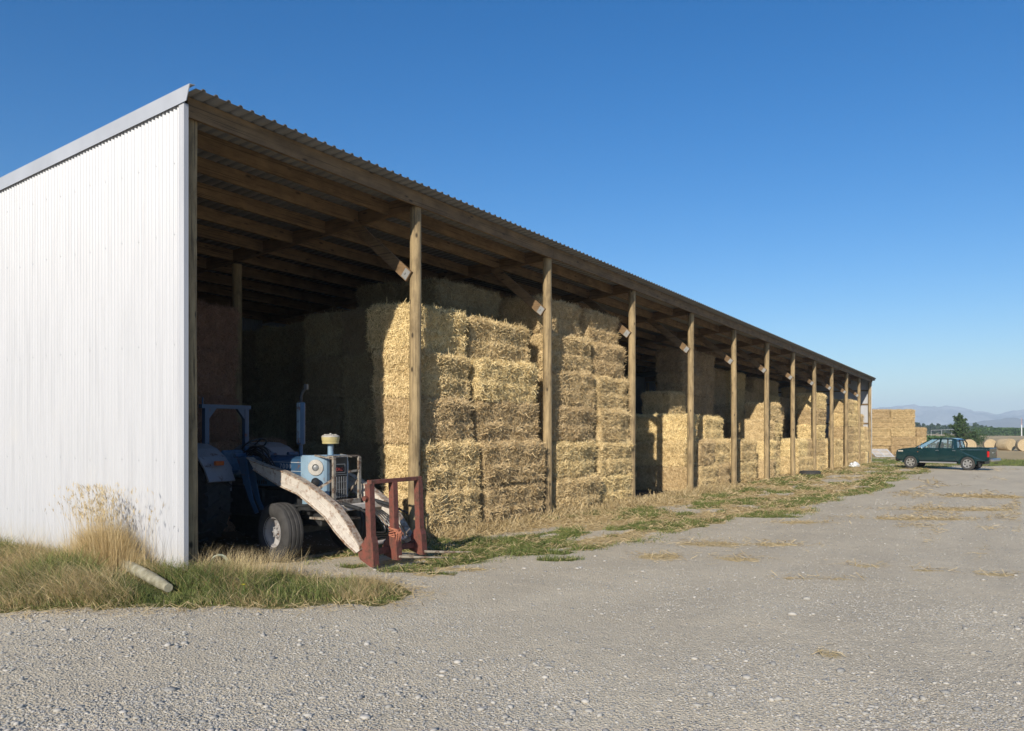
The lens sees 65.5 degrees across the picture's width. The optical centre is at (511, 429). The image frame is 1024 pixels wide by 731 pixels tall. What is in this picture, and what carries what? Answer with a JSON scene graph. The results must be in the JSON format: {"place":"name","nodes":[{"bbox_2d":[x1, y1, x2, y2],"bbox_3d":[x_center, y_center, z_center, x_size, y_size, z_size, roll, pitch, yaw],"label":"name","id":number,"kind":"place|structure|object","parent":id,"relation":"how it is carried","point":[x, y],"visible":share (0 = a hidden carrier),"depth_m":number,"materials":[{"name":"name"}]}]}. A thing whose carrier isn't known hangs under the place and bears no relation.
{"place":"outdoors","nodes":[
{"label":"outdoors","id":0,"kind":"place"},
{"bbox_2d":[224,517,235,531],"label":"straw bale","id":1,"kind":"object","parent":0,"point":[231,527],"depth_m":15.31},
{"bbox_2d":[197,438,239,451],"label":"straw bale","id":2,"kind":"object","parent":1,"relation":"on","point":[224,445],"visible":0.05,"depth_m":15.16},
{"bbox_2d":[197,392,241,442],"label":"straw bale","id":3,"kind":"object","parent":2,"relation":"on","point":[223,424],"visible":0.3,"depth_m":15.06},
{"bbox_2d":[197,346,241,398],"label":"straw bale","id":4,"kind":"object","parent":3,"relation":"on","point":[216,370],"visible":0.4,"depth_m":14.99},
{"bbox_2d":[197,298,241,351],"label":"straw bale","id":5,"kind":"object","parent":4,"relation":"on","point":[217,328],"visible":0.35,"depth_m":15.05},
{"bbox_2d":[0,433,1023,730],"bbox_3d":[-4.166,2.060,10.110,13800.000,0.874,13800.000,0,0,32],"label":"ground","id":6,"kind":"structure","parent":0,"point":[822,549],"depth_m":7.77,"materials":[{"name":"grey gravel"}]},
{"bbox_2d":[119,559,172,591],"bbox_3d":[-4.495,1.748,9.674,0.140,0.218,1.628,0,0,-45],"label":"fence post","id":7,"kind":"object","parent":6,"relation":"on","point":[160,582],"visible":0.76,"depth_m":9.41,"materials":[{"name":"beige wood"}]},
{"bbox_2d":[0,533,406,612],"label":"green grass","id":8,"kind":"structure","parent":6,"relation":"on","point":[178,599],"depth_m":9.17,"materials":[{"name":"green plant"}]},
{"bbox_2d":[0,482,408,618],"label":"dry grass","id":9,"kind":"structure","parent":6,"relation":"on","point":[105,541],"depth_m":9.79,"materials":[{"name":"beige plant"}]},
{"bbox_2d":[197,384,468,566],"bbox_3d":[-3.180,0.603,12.362,5.446,2.636,2.035,0,0,32],"label":"tractor","id":10,"kind":"object","parent":6,"relation":"on","point":[271,495],"visible":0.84,"depth_m":12.04,"materials":[{"name":"metal"}]},
{"bbox_2d":[348,487,383,531],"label":"straw bale","id":11,"kind":"object","parent":6,"relation":"on","point":[379,527],"visible":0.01,"depth_m":15.37},
{"bbox_2d":[339,438,382,486],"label":"straw bale","id":12,"kind":"object","parent":11,"relation":"on","point":[366,451],"visible":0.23,"depth_m":15.46},
{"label":"straw bale","id":13,"kind":"object","parent":12,"relation":"on","visible":0},
{"bbox_2d":[338,352,375,399],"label":"straw bale","id":14,"kind":"object","parent":13,"relation":"on","point":[357,369],"visible":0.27,"depth_m":15.58},
{"bbox_2d":[339,305,372,356],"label":"straw bale","id":15,"kind":"object","parent":14,"relation":"on","point":[354,323],"visible":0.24,"depth_m":15.65},
{"bbox_2d":[378,480,481,537],"bbox_3d":[-1.550,1.466,15.357,1.438,1.073,1.915,1,0,31],"label":"straw bale","id":16,"kind":"object","parent":6,"relation":"on","point":[453,507],"visible":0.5,"depth_m":14.86},
{"bbox_2d":[376,437,481,491],"bbox_3d":[-1.571,0.615,15.393,1.434,1.055,1.901,-1,0,33],"label":"straw bale","id":17,"kind":"object","parent":16,"relation":"on","point":[446,464],"visible":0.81,"depth_m":14.86},
{"bbox_2d":[369,392,474,444],"bbox_3d":[-1.689,-0.251,15.399,1.456,1.063,1.893,0,0,32],"label":"straw bale","id":18,"kind":"object","parent":17,"relation":"on","point":[444,418],"visible":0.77,"depth_m":14.85},
{"bbox_2d":[368,345,471,399],"bbox_3d":[-1.747,-1.113,15.428,1.514,1.066,1.902,0,0,32],"label":"straw bale","id":19,"kind":"object","parent":18,"relation":"on","point":[442,373],"visible":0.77,"depth_m":14.87},
{"bbox_2d":[364,299,468,354],"bbox_3d":[-1.835,-1.969,15.519,1.434,1.055,1.901,0,0,33],"label":"straw bale","id":20,"kind":"object","parent":19,"relation":"on","point":[441,329],"visible":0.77,"depth_m":14.98},
{"bbox_2d":[0,83,875,570],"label":"hay shed","id":21,"kind":"structure","parent":6,"relation":"on","point":[128,241],"depth_m":12.09,"materials":[{"name":"white metal"}]},
{"bbox_2d":[0,462,1023,663],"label":"straw litter","id":22,"kind":"object","parent":6,"relation":"on","point":[652,500],"visible":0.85,"depth_m":18.11,"materials":[{"name":"beige plant"}]},
{"bbox_2d":[816,453,827,470],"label":"straw bale","id":23,"kind":"object","parent":22,"relation":"on","point":[821,462],"visible":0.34,"depth_m":44.47},
{"bbox_2d":[816,439,826,455],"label":"straw bale","id":24,"kind":"object","parent":23,"relation":"on","point":[820,448],"visible":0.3,"depth_m":44.61},
{"bbox_2d":[796,424,825,439],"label":"straw bale","id":25,"kind":"object","parent":24,"relation":"on","point":[804,431],"visible":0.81,"depth_m":44.38},
{"bbox_2d":[796,408,826,424],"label":"straw bale","id":26,"kind":"object","parent":25,"relation":"on","point":[804,416],"visible":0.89,"depth_m":44.42},
{"bbox_2d":[795,392,826,409],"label":"straw bale","id":27,"kind":"object","parent":26,"relation":"on","point":[804,400],"visible":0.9,"depth_m":44.48},
{"bbox_2d":[477,479,546,523],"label":"straw bale","id":28,"kind":"object","parent":6,"relation":"on","point":[518,498],"visible":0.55,"depth_m":16.77},
{"bbox_2d":[476,436,546,487],"bbox_3d":[-0.359,0.635,17.174,1.434,1.055,2.617,-1,0,33],"label":"straw bale","id":29,"kind":"object","parent":28,"relation":"on","point":[503,461],"visible":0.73,"depth_m":16.69},
{"bbox_2d":[469,399,540,441],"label":"straw bale","id":30,"kind":"object","parent":29,"relation":"on","point":[498,420],"visible":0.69,"depth_m":16.80},
{"bbox_2d":[467,354,539,403],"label":"straw bale","id":31,"kind":"object","parent":30,"relation":"on","point":[496,381],"visible":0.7,"depth_m":16.72},
{"bbox_2d":[463,314,530,363],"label":"straw bale","id":32,"kind":"object","parent":31,"relation":"on","point":[495,339],"visible":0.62,"depth_m":16.88},
{"bbox_2d":[539,472,603,513],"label":"straw bale","id":33,"kind":"object","parent":6,"relation":"on","point":[572,491],"visible":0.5,"depth_m":19.07},
{"bbox_2d":[541,438,598,480],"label":"straw bale","id":34,"kind":"object","parent":33,"relation":"on","point":[573,459],"visible":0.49,"depth_m":19.08},
{"bbox_2d":[536,402,596,442],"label":"straw bale","id":35,"kind":"object","parent":34,"relation":"on","point":[575,423],"visible":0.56,"depth_m":19.08},
{"bbox_2d":[534,367,596,407],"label":"straw bale","id":36,"kind":"object","parent":35,"relation":"on","point":[573,387],"visible":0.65,"depth_m":19.22},
{"bbox_2d":[527,330,593,373],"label":"straw bale","id":37,"kind":"object","parent":36,"relation":"on","point":[570,352],"visible":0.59,"depth_m":19.14},
{"bbox_2d":[498,292,584,335],"bbox_3d":[0.744,-2.789,19.841,1.514,1.066,2.461,-1,0,32],"label":"straw bale","id":38,"kind":"object","parent":37,"relation":"on","point":[565,317],"visible":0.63,"depth_m":19.14},
{"bbox_2d":[598,472,633,504],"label":"straw bale","id":39,"kind":"object","parent":6,"relation":"on","point":[617,485],"visible":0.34,"depth_m":21.18},
{"bbox_2d":[593,437,632,476],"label":"straw bale","id":40,"kind":"object","parent":39,"relation":"on","point":[612,457],"visible":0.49,"depth_m":20.97},
{"bbox_2d":[592,405,630,442],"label":"straw bale","id":41,"kind":"object","parent":40,"relation":"on","point":[610,424],"visible":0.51,"depth_m":20.93},
{"bbox_2d":[593,374,630,409],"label":"straw bale","id":42,"kind":"object","parent":41,"relation":"on","point":[610,391],"visible":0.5,"depth_m":21.15},
{"bbox_2d":[589,341,627,378],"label":"straw bale","id":43,"kind":"object","parent":42,"relation":"on","point":[607,359],"visible":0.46,"depth_m":21.11},
{"bbox_2d":[578,308,619,345],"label":"straw bale","id":44,"kind":"object","parent":43,"relation":"on","point":[595,326],"visible":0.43,"depth_m":21.23},
{"bbox_2d":[635,464,698,491],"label":"straw bale","id":45,"kind":"object","parent":6,"relation":"on","point":[658,478],"visible":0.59,"depth_m":26.98},
{"bbox_2d":[635,438,698,466],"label":"straw bale","id":46,"kind":"object","parent":45,"relation":"on","point":[660,453],"visible":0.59,"depth_m":26.92},
{"bbox_2d":[627,412,698,441],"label":"straw bale","id":47,"kind":"object","parent":46,"relation":"on","point":[661,426],"visible":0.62,"depth_m":26.98},
{"bbox_2d":[694,462,718,487],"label":"straw bale","id":48,"kind":"object","parent":6,"relation":"on","point":[707,474],"visible":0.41,"depth_m":27.99},
{"bbox_2d":[695,438,715,465],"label":"straw bale","id":49,"kind":"object","parent":48,"relation":"on","point":[705,451],"visible":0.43,"depth_m":27.85},
{"bbox_2d":[715,462,730,485],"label":"straw bale","id":50,"kind":"object","parent":6,"relation":"on","point":[722,472],"visible":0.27,"depth_m":29.50},
{"bbox_2d":[713,438,730,464],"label":"straw bale","id":51,"kind":"object","parent":50,"relation":"on","point":[722,450],"visible":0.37,"depth_m":29.54},
{"bbox_2d":[696,413,723,439],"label":"straw bale","id":52,"kind":"object","parent":51,"relation":"on","point":[709,427],"visible":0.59,"depth_m":29.15},
{"bbox_2d":[729,459,757,481],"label":"straw bale","id":53,"kind":"object","parent":6,"relation":"on","point":[746,469],"visible":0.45,"depth_m":32.93},
{"bbox_2d":[727,437,758,461],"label":"straw bale","id":54,"kind":"object","parent":53,"relation":"on","point":[746,449],"visible":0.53,"depth_m":32.97},
{"bbox_2d":[756,459,775,478],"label":"straw bale","id":55,"kind":"object","parent":6,"relation":"on","point":[760,469],"visible":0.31,"depth_m":35.37},
{"bbox_2d":[756,438,776,459],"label":"straw bale","id":56,"kind":"object","parent":55,"relation":"on","point":[760,449],"visible":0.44,"depth_m":35.38},
{"bbox_2d":[737,418,776,440],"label":"straw bale","id":57,"kind":"object","parent":56,"relation":"on","point":[752,429],"visible":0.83,"depth_m":35.53},
{"bbox_2d":[774,458,780,475],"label":"straw bale","id":58,"kind":"object","parent":6,"relation":"on","point":[776,467],"visible":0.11,"depth_m":37.71},
{"bbox_2d":[774,440,779,457],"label":"straw bale","id":59,"kind":"object","parent":58,"relation":"on","point":[777,450],"visible":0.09,"depth_m":37.88},
{"bbox_2d":[773,422,781,439],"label":"straw bale","id":60,"kind":"object","parent":59,"relation":"on","point":[777,433],"visible":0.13,"depth_m":37.61},
{"bbox_2d":[743,400,781,421],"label":"straw bale","id":61,"kind":"object","parent":60,"relation":"on","point":[754,410],"visible":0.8,"depth_m":36.80},
{"bbox_2d":[778,456,808,474],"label":"straw bale","id":62,"kind":"object","parent":6,"relation":"on","point":[801,463],"visible":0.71,"depth_m":39.79},
{"bbox_2d":[779,437,808,457],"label":"straw bale","id":63,"kind":"object","parent":62,"relation":"on","point":[801,447],"visible":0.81,"depth_m":39.86},
{"bbox_2d":[826,453,842,467],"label":"straw bale","id":64,"kind":"object","parent":6,"relation":"on","point":[838,461],"visible":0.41,"depth_m":48.10},
{"bbox_2d":[825,438,842,453],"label":"straw bale","id":65,"kind":"object","parent":64,"relation":"on","point":[838,445],"visible":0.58,"depth_m":48.11},
{"bbox_2d":[842,452,854,465],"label":"straw bale","id":66,"kind":"object","parent":6,"relation":"on","point":[850,457],"visible":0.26,"depth_m":51.55},
{"bbox_2d":[842,439,854,452],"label":"straw bale","id":67,"kind":"object","parent":66,"relation":"on","point":[850,445],"visible":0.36,"depth_m":51.66},
{"bbox_2d":[828,426,854,439],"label":"straw bale","id":68,"kind":"object","parent":67,"relation":"on","point":[838,432],"visible":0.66,"depth_m":51.37},
{"bbox_2d":[828,413,854,426],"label":"straw bale","id":69,"kind":"object","parent":68,"relation":"on","point":[838,419],"visible":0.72,"depth_m":51.35},
{"bbox_2d":[828,398,854,413],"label":"straw bale","id":70,"kind":"object","parent":69,"relation":"on","point":[839,405],"visible":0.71,"depth_m":51.39},
{"bbox_2d":[889,445,915,454],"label":"straw bale","id":71,"kind":"object","parent":6,"relation":"on","point":[893,449],"visible":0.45,"depth_m":77.36},
{"bbox_2d":[891,436,915,445],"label":"straw bale","id":72,"kind":"object","parent":71,"relation":"on","point":[904,441],"visible":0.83,"depth_m":77.39},
{"bbox_2d":[890,427,915,436],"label":"straw bale","id":73,"kind":"object","parent":72,"relation":"on","point":[900,432],"visible":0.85,"depth_m":77.39},
{"bbox_2d":[890,418,914,427],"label":"straw bale","id":74,"kind":"object","parent":73,"relation":"on","point":[903,423],"visible":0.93,"depth_m":77.40},
{"bbox_2d":[889,409,915,418],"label":"straw bale","id":75,"kind":"object","parent":74,"relation":"on","point":[902,413],"visible":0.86,"depth_m":77.42},
{"bbox_2d":[895,438,1000,469],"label":"pickup truck","id":76,"kind":"object","parent":6,"relation":"on","point":[947,450],"visible":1,"depth_m":46.85,"materials":[{"name":"green metal"}]},
{"bbox_2d":[915,422,992,433],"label":"woodland","id":77,"kind":"object","parent":6,"relation":"on","point":[932,428],"visible":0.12,"depth_m":434.58,"materials":[{"name":"green plant"}]},
{"bbox_2d":[941,413,994,446],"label":"conifer tree","id":78,"kind":"object","parent":6,"relation":"on","point":[958,426],"visible":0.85,"depth_m":104.52,"materials":[{"name":"green plant"}]},
{"bbox_2d":[972,427,1023,435],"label":"hedge","id":79,"kind":"object","parent":6,"relation":"on","point":[1008,431],"visible":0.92,"depth_m":329.15,"materials":[{"name":"green plant"}]},
{"bbox_2d":[995,438,1015,450],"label":"round bale","id":80,"kind":"object","parent":6,"relation":"on","point":[1005,444],"visible":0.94,"depth_m":95.30,"materials":[{"name":"plant"}]},
{"bbox_2d":[0,0,1023,413],"label":"sky","id":81,"kind":"structure","parent":0,"point":[842,181],"materials":[{"name":"blue"}]},
{"bbox_2d":[288,457,1023,574],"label":"patchy grass","id":82,"kind":"structure","parent":0,"point":[530,547],"depth_m":16.53,"materials":[{"name":"green plant"}]},
{"bbox_2d":[873,404,1023,424],"bbox_3d":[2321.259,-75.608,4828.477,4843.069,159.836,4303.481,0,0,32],"label":"mountains","id":83,"kind":"structure","parent":0,"point":[934,415],"depth_m":4217.15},
{"bbox_2d":[916,417,1023,427],"bbox_3d":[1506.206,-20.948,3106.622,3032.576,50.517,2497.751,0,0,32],"label":"foothills","id":84,"kind":"structure","parent":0,"point":[1009,422],"depth_m":2814.47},
{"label":"straw bale","id":85,"kind":"object","parent":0,"visible":0},
{"bbox_2d":[638,389,686,414],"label":"straw bale","id":86,"kind":"object","parent":85,"relation":"on","point":[664,402],"visible":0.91,"depth_m":28.49},
{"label":"straw bale","id":87,"kind":"object","parent":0,"visible":0},
{"bbox_2d":[684,394,700,414],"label":"straw bale","id":88,"kind":"object","parent":87,"relation":"on","point":[696,406],"visible":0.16,"depth_m":30.93},
{"bbox_2d":[656,370,702,395],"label":"straw bale","id":89,"kind":"object","parent":88,"relation":"on","point":[675,381],"visible":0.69,"depth_m":29.98},
{"bbox_2d":[655,346,701,372],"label":"straw bale","id":90,"kind":"object","parent":89,"relation":"on","point":[671,359],"visible":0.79,"depth_m":29.93},
{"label":"straw bale","id":91,"kind":"object","parent":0,"visible":0},
{"bbox_2d":[698,396,714,415],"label":"straw bale","id":92,"kind":"object","parent":91,"relation":"on","point":[705,406],"visible":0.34,"depth_m":32.00},
{"bbox_2d":[699,375,715,397],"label":"straw bale","id":93,"kind":"object","parent":92,"relation":"on","point":[707,384],"visible":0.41,"depth_m":32.20},
{"bbox_2d":[698,352,715,377],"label":"straw bale","id":94,"kind":"object","parent":93,"relation":"on","point":[706,363],"visible":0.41,"depth_m":31.95},
{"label":"straw bale","id":95,"kind":"object","parent":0,"visible":0},
{"bbox_2d":[722,422,725,438],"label":"straw bale","id":96,"kind":"object","parent":95,"relation":"on","point":[723,429],"visible":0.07,"depth_m":39.83},
{"bbox_2d":[713,403,725,421],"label":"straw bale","id":97,"kind":"object","parent":96,"relation":"on","point":[719,410],"visible":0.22,"depth_m":39.11},
{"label":"straw bale","id":98,"kind":"object","parent":97,"relation":"on","visible":0},
{"bbox_2d":[713,367,725,387],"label":"straw bale","id":99,"kind":"object","parent":98,"relation":"on","point":[720,379],"visible":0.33,"depth_m":39.14},
{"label":"straw bale","id":100,"kind":"object","parent":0,"visible":0},
{"bbox_2d":[724,422,739,438],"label":"straw bale","id":101,"kind":"object","parent":100,"relation":"on","point":[728,430],"visible":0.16,"depth_m":40.10},
{"bbox_2d":[724,405,744,422],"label":"straw bale","id":102,"kind":"object","parent":101,"relation":"on","point":[740,413],"visible":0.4,"depth_m":40.22},
{"bbox_2d":[724,388,744,406],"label":"straw bale","id":103,"kind":"object","parent":102,"relation":"on","point":[740,398],"visible":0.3,"depth_m":41.05},
{"bbox_2d":[724,370,746,390],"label":"straw bale","id":104,"kind":"object","parent":103,"relation":"on","point":[741,382],"visible":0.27,"depth_m":41.03},
{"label":"straw bale","id":105,"kind":"object","parent":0,"visible":0},
{"bbox_2d":[755,393,763,402],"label":"straw bale","id":106,"kind":"object","parent":105,"relation":"on","point":[759,398],"visible":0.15,"depth_m":45.14},
{"bbox_2d":[744,376,763,394],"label":"straw bale","id":107,"kind":"object","parent":106,"relation":"on","point":[755,384],"visible":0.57,"depth_m":44.50},
{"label":"straw bale","id":108,"kind":"object","parent":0,"visible":0},
{"bbox_2d":[398,275,504,320],"bbox_3d":[-1.337,-2.811,17.849,1.470,1.059,2.638,1,0,34],"label":"straw bale","id":109,"kind":"object","parent":108,"relation":"on","point":[463,297],"visible":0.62,"depth_m":17.16},
{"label":"straw bale","id":110,"kind":"object","parent":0,"visible":0},
{"bbox_2d":[303,439,344,454],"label":"straw bale","id":111,"kind":"object","parent":110,"relation":"on","point":[312,447],"visible":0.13,"depth_m":16.17},
{"bbox_2d":[303,396,345,443],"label":"straw bale","id":112,"kind":"object","parent":111,"relation":"on","point":[322,417],"visible":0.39,"depth_m":16.08},
{"bbox_2d":[302,352,345,400],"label":"straw bale","id":113,"kind":"object","parent":112,"relation":"on","point":[323,376],"visible":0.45,"depth_m":16.11},
{"bbox_2d":[301,310,345,357],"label":"straw bale","id":114,"kind":"object","parent":113,"relation":"on","point":[324,332],"visible":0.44,"depth_m":16.16},
{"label":"straw bale","id":115,"kind":"object","parent":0,"visible":0},
{"bbox_2d":[351,277,401,309],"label":"straw bale","id":116,"kind":"object","parent":115,"relation":"on","point":[368,295],"visible":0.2,"depth_m":17.42},
{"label":"straw bale","id":117,"kind":"object","parent":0,"visible":0},
{"bbox_2d":[286,437,306,452],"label":"straw bale","id":118,"kind":"object","parent":117,"relation":"on","point":[293,445],"visible":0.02,"depth_m":17.62},
{"bbox_2d":[284,402,296,442],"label":"straw bale","id":119,"kind":"object","parent":118,"relation":"on","point":[291,415],"visible":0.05,"depth_m":17.75},
{"bbox_2d":[286,362,305,403],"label":"straw bale","id":120,"kind":"object","parent":119,"relation":"on","point":[296,371],"visible":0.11,"depth_m":17.66},
{"bbox_2d":[282,319,306,363],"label":"straw bale","id":121,"kind":"object","parent":120,"relation":"on","point":[295,334],"visible":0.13,"depth_m":17.59},
{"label":"straw bale","id":122,"kind":"object","parent":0,"visible":0},
{"bbox_2d":[242,401,257,438],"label":"straw bale","id":123,"kind":"object","parent":122,"relation":"on","point":[253,418],"visible":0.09,"depth_m":18.63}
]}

